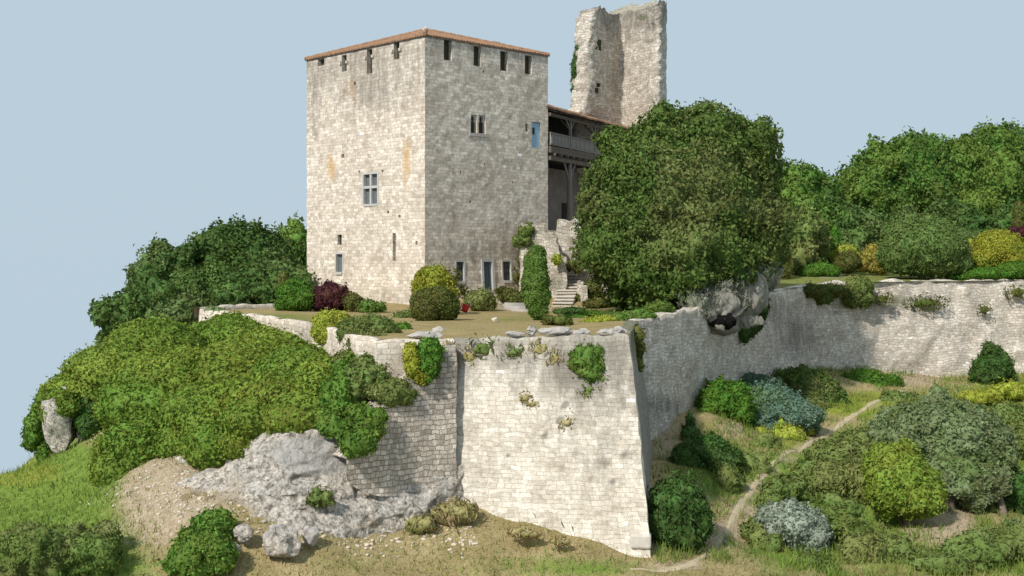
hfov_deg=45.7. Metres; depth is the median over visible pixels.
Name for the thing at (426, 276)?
golden bush
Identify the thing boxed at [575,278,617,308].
shrub
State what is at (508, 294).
arching bush
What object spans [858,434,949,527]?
bush
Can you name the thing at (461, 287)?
shrub
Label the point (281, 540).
boulder
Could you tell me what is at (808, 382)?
dark bush
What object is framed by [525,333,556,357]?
dry tuft
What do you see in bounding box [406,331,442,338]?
slab stone
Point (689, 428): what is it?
slim conifer
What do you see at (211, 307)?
parapet tuft
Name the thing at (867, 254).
amber bush
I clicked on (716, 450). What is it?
shaded bush
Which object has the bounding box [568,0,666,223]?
ruined tower
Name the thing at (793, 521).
silver bush
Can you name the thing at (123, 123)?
sky
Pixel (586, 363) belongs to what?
fern clump
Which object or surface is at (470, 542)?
chalk chips
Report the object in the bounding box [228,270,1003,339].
terrace lawn
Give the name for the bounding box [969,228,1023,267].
golden dome
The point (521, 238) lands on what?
stair ivy
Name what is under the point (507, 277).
window
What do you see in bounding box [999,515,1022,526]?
scrub
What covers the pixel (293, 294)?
round bush
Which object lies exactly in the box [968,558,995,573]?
scrub
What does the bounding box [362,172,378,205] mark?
window
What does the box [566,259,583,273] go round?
wall tuft
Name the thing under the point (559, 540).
grass tuft
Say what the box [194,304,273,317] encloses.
parapet
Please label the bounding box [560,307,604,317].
bedding plants
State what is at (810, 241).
broadleaf tree
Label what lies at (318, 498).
rock weed
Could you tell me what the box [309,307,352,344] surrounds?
lime bush
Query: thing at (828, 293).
wall top bush
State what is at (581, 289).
stair wall
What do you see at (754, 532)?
shrub
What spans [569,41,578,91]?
ruin ivy
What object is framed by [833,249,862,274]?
round bush
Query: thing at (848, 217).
broadleaf tree
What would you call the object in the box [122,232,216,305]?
broadleaf tree
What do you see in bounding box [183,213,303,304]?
broadleaf tree
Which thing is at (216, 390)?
creeper mass
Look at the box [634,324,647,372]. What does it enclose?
corner ivy
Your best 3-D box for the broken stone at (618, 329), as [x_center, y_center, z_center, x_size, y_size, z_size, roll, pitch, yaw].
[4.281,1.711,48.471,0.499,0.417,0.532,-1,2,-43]
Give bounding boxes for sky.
[0,0,1023,473]
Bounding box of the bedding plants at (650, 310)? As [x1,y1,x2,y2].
[610,299,675,320]
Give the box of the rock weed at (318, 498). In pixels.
[305,484,337,510]
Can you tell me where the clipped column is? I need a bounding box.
[520,243,552,319]
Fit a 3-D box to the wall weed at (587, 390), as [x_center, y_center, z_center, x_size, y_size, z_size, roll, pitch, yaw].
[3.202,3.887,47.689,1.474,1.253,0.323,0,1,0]
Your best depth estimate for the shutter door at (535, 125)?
83.80 m
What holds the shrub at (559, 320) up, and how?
on the terrace lawn at (469, 323)
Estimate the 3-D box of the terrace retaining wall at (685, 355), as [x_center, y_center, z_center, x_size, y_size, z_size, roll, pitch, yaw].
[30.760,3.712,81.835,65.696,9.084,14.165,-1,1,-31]
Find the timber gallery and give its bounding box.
[546,104,627,228]
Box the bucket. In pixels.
[461,300,470,312]
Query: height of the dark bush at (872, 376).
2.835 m
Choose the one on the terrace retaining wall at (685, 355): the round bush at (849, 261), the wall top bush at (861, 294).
the wall top bush at (861, 294)
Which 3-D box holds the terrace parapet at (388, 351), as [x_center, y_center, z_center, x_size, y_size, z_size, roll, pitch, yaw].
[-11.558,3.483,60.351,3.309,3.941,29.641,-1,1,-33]
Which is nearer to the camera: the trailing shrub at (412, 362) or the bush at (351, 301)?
the trailing shrub at (412, 362)
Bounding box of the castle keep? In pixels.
[304,26,549,304]
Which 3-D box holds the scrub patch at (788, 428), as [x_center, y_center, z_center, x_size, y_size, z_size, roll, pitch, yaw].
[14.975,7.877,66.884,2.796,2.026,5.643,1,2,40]
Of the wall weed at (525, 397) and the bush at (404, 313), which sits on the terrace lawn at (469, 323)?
the bush at (404, 313)
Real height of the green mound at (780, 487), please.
2.035 m
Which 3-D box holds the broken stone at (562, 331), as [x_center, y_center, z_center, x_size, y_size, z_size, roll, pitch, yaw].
[1.728,1.747,48.480,1.412,0.443,0.615,0,1,0]
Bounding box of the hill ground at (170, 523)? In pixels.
[0,369,1023,575]
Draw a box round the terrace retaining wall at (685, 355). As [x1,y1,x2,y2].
[626,278,1023,439]
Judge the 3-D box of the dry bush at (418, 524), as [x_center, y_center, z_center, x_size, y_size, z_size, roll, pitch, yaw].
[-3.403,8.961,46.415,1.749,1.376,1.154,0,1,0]
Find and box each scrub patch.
[713,429,783,494]
[751,417,821,440]
[788,432,836,481]
[802,487,870,543]
[909,519,1023,575]
[956,377,1023,405]
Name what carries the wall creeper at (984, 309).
attached to the terrace retaining wall at (685, 355)
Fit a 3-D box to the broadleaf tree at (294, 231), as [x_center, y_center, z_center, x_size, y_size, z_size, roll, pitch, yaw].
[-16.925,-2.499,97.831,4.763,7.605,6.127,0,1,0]
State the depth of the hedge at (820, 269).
89.71 m
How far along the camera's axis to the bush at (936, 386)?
75.90 m
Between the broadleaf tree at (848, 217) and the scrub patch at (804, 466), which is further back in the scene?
the broadleaf tree at (848, 217)
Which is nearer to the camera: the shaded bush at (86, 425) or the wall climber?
the shaded bush at (86, 425)
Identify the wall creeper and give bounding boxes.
[872,289,894,306]
[902,292,950,311]
[975,300,993,317]
[1003,284,1023,300]
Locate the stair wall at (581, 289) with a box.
[576,282,587,303]
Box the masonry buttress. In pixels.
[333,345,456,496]
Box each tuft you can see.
[203,305,225,313]
[444,337,459,358]
[458,346,480,366]
[464,332,497,359]
[499,342,523,361]
[506,513,546,541]
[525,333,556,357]
[545,346,564,373]
[551,252,563,266]
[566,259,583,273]
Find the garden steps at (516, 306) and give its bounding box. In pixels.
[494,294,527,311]
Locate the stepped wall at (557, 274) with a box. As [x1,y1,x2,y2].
[519,223,566,297]
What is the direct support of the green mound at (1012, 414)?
on the hill ground at (170, 523)
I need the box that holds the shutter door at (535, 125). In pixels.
[532,122,539,147]
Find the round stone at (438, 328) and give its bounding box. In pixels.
[432,326,444,330]
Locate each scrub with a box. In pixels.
[0,516,128,575]
[793,546,833,566]
[812,559,841,574]
[876,519,894,529]
[913,545,935,555]
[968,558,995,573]
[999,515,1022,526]
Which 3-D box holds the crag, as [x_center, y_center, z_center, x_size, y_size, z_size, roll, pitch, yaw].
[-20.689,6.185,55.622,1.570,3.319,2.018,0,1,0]
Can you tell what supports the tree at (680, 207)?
on the terrace lawn at (469, 323)
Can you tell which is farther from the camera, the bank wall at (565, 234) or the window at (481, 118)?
the bank wall at (565, 234)
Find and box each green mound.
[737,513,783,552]
[753,467,815,506]
[803,423,877,504]
[836,522,924,564]
[866,401,900,442]
[878,388,929,404]
[986,399,1023,457]
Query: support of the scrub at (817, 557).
on the hill ground at (170, 523)
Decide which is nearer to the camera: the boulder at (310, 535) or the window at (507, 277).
the boulder at (310, 535)
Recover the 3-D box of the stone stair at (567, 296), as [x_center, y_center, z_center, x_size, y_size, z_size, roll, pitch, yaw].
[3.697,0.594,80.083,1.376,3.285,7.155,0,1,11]
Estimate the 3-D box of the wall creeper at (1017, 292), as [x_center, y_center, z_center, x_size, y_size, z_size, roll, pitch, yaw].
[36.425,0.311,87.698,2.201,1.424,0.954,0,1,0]
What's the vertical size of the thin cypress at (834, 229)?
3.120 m
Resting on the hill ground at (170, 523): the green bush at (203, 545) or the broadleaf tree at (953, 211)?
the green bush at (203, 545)
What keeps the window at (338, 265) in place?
in the castle keep
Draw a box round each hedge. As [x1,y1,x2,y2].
[552,304,587,313]
[798,259,842,276]
[944,260,1023,279]
[957,225,1022,240]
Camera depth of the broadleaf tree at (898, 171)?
106.92 m
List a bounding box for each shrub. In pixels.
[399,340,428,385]
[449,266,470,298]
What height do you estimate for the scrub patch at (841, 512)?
2.406 m
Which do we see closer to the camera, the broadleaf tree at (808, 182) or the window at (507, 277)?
the window at (507, 277)
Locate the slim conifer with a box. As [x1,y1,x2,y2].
[679,410,700,440]
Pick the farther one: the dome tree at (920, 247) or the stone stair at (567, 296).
the dome tree at (920, 247)
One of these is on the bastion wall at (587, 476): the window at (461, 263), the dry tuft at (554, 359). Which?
the dry tuft at (554, 359)
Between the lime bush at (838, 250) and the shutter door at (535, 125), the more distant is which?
the lime bush at (838, 250)
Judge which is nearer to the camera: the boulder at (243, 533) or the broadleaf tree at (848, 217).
the boulder at (243, 533)
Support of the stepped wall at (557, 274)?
on the terrace lawn at (469, 323)
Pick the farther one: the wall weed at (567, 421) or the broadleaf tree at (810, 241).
the broadleaf tree at (810, 241)
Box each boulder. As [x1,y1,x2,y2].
[231,523,253,545]
[232,542,241,555]
[262,523,301,558]
[301,525,319,546]
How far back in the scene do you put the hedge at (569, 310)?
68.81 m
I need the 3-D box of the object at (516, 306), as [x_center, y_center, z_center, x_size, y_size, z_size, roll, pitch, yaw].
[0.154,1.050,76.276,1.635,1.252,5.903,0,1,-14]
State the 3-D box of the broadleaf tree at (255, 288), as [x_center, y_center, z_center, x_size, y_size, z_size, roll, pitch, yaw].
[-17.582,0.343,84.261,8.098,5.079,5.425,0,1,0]
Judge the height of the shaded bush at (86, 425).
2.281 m
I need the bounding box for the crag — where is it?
[40,386,76,453]
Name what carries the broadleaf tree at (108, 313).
on the hill ground at (170, 523)
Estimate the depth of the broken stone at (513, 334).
48.35 m
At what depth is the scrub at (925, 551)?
48.37 m
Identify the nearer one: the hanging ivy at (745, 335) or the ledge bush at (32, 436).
the ledge bush at (32, 436)
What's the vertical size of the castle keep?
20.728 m
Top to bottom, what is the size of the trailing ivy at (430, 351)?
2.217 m
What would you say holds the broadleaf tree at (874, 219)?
on the terrace lawn at (469, 323)
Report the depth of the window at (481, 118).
80.45 m
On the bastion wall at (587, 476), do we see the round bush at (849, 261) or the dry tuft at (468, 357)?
the dry tuft at (468, 357)
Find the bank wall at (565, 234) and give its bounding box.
[556,218,607,293]
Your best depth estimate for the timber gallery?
91.17 m
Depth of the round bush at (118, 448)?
49.75 m
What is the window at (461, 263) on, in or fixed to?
in the castle keep
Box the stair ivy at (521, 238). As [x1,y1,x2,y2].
[510,219,534,248]
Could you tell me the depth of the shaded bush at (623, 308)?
72.27 m
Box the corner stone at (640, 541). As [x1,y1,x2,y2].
[630,532,650,548]
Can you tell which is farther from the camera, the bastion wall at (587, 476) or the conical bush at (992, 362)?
the conical bush at (992, 362)
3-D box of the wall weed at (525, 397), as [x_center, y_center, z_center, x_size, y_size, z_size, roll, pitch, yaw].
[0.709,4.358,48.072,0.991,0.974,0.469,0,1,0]
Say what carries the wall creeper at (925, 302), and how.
attached to the terrace retaining wall at (685, 355)
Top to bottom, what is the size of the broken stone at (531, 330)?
0.476 m
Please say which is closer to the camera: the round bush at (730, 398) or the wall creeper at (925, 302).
the round bush at (730, 398)
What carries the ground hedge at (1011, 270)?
on the terrace lawn at (469, 323)
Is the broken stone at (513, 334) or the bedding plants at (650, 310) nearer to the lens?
the broken stone at (513, 334)
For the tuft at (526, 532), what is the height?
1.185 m
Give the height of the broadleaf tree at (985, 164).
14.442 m
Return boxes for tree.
[87,282,169,346]
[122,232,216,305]
[146,285,213,324]
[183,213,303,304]
[200,257,316,306]
[274,210,306,268]
[569,97,801,335]
[778,158,845,235]
[785,200,838,275]
[817,203,892,263]
[822,186,875,251]
[834,157,854,203]
[845,125,963,214]
[875,212,973,279]
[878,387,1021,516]
[883,193,1023,229]
[940,116,1023,214]
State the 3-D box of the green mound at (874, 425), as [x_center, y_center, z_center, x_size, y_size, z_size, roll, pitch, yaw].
[19.325,7.078,61.894,4.549,2.516,2.705,-1,1,-28]
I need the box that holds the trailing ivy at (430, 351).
[415,332,445,385]
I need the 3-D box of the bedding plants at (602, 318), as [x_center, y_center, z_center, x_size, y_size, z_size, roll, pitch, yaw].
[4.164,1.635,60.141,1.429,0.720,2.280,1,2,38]
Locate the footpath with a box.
[629,390,906,571]
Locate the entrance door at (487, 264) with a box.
[481,258,495,289]
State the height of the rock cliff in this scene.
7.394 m
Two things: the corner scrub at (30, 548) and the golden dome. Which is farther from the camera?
the golden dome
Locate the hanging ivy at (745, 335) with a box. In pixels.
[738,297,770,345]
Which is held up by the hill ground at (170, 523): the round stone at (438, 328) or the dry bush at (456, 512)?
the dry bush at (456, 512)
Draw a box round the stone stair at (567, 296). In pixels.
[552,274,580,306]
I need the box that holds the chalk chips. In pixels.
[87,460,478,558]
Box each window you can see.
[335,252,343,274]
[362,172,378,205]
[455,260,465,283]
[471,115,475,132]
[479,115,484,132]
[501,260,512,282]
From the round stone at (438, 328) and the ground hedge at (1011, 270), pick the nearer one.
the round stone at (438, 328)
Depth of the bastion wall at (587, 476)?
47.77 m
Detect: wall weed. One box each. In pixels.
[518,388,539,408]
[558,408,574,429]
[575,373,609,398]
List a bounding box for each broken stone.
[505,331,524,336]
[525,325,537,336]
[538,326,572,335]
[572,328,590,334]
[597,328,614,334]
[612,326,627,332]
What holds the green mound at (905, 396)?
on the hill ground at (170, 523)
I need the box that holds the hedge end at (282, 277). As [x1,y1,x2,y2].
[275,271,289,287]
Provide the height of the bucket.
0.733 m
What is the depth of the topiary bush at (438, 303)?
60.78 m
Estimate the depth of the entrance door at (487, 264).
80.90 m
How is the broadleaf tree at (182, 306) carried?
on the hill ground at (170, 523)
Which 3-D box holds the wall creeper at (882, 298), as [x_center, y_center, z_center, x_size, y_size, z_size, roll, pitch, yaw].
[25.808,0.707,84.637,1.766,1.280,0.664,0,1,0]
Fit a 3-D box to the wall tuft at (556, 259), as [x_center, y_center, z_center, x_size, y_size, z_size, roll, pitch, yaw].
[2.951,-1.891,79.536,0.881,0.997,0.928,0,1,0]
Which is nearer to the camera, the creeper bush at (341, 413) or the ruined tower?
the creeper bush at (341, 413)
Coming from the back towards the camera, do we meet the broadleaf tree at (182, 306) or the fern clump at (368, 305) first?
the broadleaf tree at (182, 306)
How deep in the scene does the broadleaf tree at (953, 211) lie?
103.30 m
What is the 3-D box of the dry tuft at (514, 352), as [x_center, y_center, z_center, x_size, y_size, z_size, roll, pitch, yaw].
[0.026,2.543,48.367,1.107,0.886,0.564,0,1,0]
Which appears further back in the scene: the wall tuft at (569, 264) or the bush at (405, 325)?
the wall tuft at (569, 264)
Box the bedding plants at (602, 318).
[578,314,616,321]
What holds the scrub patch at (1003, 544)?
on the hill ground at (170, 523)
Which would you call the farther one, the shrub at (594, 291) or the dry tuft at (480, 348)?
the shrub at (594, 291)
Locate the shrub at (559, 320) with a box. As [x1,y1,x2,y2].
[540,311,573,325]
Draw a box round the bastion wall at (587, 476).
[454,321,652,557]
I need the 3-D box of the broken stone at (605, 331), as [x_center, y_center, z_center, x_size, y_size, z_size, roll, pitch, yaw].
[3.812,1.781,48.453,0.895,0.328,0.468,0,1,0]
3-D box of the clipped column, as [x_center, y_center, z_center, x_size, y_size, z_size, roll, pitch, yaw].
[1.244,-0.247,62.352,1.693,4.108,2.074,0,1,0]
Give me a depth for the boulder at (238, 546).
42.66 m
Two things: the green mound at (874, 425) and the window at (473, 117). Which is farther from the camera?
the window at (473, 117)
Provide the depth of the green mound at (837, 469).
56.34 m
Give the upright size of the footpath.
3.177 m
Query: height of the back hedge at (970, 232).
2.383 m
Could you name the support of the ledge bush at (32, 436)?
on the hill ground at (170, 523)
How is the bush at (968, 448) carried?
on the hill ground at (170, 523)
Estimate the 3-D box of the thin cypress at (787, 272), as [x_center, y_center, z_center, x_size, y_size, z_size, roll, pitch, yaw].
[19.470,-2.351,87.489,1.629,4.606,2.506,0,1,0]
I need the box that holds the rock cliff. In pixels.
[76,426,463,537]
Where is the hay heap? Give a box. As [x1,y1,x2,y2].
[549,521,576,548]
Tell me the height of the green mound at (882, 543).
2.122 m
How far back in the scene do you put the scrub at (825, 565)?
45.97 m
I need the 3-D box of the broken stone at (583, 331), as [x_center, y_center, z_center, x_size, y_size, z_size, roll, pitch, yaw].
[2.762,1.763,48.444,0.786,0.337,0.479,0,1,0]
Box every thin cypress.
[781,233,792,279]
[830,220,841,251]
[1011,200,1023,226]
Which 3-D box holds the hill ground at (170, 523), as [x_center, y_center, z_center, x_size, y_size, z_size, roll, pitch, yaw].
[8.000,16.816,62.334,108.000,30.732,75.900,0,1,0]
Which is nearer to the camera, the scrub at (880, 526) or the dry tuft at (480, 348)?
the dry tuft at (480, 348)
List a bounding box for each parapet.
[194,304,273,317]
[199,308,453,376]
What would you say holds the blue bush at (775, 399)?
on the hill ground at (170, 523)
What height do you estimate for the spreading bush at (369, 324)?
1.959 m
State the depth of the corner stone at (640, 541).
46.62 m
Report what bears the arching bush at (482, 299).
on the terrace lawn at (469, 323)
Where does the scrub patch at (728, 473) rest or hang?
on the hill ground at (170, 523)
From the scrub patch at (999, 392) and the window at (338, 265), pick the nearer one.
the scrub patch at (999, 392)
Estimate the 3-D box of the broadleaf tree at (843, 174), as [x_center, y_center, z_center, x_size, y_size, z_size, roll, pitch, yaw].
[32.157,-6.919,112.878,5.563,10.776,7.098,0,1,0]
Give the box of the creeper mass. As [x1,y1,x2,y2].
[30,308,369,469]
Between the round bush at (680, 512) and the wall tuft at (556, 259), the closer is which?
the round bush at (680, 512)
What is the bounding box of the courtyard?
[546,229,582,243]
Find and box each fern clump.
[355,296,387,312]
[564,338,605,384]
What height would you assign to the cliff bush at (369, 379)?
2.468 m
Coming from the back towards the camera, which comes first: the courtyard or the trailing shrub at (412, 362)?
the courtyard
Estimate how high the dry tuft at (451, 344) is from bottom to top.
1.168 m
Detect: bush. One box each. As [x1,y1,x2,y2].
[19,396,52,463]
[71,392,102,439]
[88,408,160,487]
[157,504,240,575]
[273,275,315,311]
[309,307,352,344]
[311,279,350,311]
[312,352,391,459]
[330,346,419,408]
[335,310,401,347]
[341,291,364,311]
[391,307,412,317]
[393,320,412,329]
[404,505,443,536]
[409,261,459,296]
[409,283,461,320]
[429,493,485,527]
[459,282,498,310]
[493,285,523,302]
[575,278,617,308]
[613,303,644,309]
[647,469,715,551]
[666,430,747,476]
[694,374,758,426]
[739,370,827,436]
[753,495,834,552]
[772,363,849,410]
[803,280,852,305]
[828,242,859,263]
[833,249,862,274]
[840,365,905,386]
[842,273,876,309]
[857,239,888,275]
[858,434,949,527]
[928,383,948,394]
[967,338,1016,384]
[995,463,1023,514]
[1006,225,1023,239]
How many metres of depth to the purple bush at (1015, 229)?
96.55 m
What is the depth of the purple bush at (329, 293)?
72.83 m

